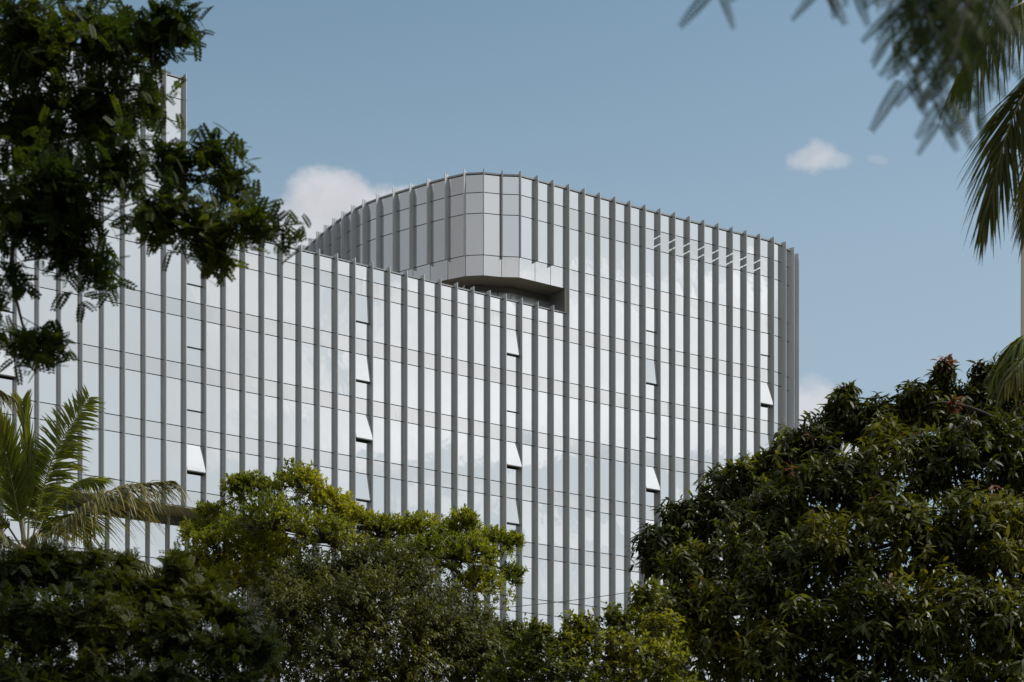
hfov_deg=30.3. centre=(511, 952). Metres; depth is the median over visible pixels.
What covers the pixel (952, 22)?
feathery tree
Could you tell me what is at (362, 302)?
vent window
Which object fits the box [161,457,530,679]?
canopy tree
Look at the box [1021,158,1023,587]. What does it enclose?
pale pole
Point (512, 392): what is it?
vent window
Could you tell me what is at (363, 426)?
vent window
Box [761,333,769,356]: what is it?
vent window
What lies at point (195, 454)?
vent window
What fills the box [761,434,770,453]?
vent window
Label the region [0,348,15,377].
vent window
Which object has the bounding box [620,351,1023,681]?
broadleaf tree
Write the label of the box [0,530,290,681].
shaded tree
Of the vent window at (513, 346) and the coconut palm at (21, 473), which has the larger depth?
the vent window at (513, 346)
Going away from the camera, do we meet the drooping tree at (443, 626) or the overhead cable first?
the drooping tree at (443, 626)
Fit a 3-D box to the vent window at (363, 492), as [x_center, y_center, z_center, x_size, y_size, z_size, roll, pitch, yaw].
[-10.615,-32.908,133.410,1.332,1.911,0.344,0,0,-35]
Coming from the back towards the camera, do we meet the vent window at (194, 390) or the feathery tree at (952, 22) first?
the vent window at (194, 390)
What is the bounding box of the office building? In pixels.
[0,43,798,681]
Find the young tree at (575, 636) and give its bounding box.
[476,574,708,681]
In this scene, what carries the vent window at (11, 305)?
in the office building
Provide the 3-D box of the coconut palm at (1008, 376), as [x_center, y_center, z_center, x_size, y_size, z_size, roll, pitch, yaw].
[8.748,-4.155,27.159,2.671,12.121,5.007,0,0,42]
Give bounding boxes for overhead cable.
[482,585,670,609]
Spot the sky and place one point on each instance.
(761, 125)
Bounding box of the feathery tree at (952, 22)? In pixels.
[678,0,1023,155]
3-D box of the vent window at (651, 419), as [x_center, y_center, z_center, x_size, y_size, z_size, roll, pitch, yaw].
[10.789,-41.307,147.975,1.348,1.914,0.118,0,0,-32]
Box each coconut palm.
[0,385,190,660]
[0,390,23,418]
[937,0,1023,266]
[980,335,1023,414]
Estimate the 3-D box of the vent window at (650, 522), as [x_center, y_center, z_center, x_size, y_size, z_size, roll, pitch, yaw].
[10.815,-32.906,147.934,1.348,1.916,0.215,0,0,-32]
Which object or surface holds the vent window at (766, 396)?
in the office building
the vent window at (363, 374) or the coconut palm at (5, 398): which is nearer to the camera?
the coconut palm at (5, 398)
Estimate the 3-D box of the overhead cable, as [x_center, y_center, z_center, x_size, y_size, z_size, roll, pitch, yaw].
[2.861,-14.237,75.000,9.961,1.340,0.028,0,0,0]
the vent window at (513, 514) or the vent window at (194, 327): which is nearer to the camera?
the vent window at (194, 327)
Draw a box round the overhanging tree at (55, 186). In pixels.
[0,0,313,384]
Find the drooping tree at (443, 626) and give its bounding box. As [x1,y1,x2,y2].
[236,533,546,681]
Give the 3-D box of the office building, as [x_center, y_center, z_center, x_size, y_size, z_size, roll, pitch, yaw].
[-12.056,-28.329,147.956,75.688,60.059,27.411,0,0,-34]
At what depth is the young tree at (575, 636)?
28.85 m
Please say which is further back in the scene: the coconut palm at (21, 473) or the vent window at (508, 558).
the vent window at (508, 558)
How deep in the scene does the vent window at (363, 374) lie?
133.42 m
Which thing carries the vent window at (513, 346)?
in the office building
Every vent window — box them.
[0,281,13,312]
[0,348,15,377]
[187,256,202,286]
[187,318,202,349]
[187,381,202,412]
[187,444,205,473]
[356,294,369,323]
[356,354,370,382]
[356,413,372,440]
[356,473,370,501]
[507,329,519,356]
[507,385,518,412]
[507,442,521,467]
[507,498,519,524]
[507,555,518,580]
[646,308,656,332]
[646,359,657,384]
[646,413,656,438]
[646,466,659,490]
[646,520,656,529]
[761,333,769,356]
[761,382,772,405]
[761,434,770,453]
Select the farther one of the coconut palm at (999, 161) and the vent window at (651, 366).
the vent window at (651, 366)
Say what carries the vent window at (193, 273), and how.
in the office building
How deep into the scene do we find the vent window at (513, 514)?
140.75 m
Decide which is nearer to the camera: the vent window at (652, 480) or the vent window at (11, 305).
the vent window at (11, 305)
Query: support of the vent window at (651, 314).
in the office building
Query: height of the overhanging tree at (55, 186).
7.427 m
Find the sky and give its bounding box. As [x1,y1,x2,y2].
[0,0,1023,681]
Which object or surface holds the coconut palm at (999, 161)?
on the ground

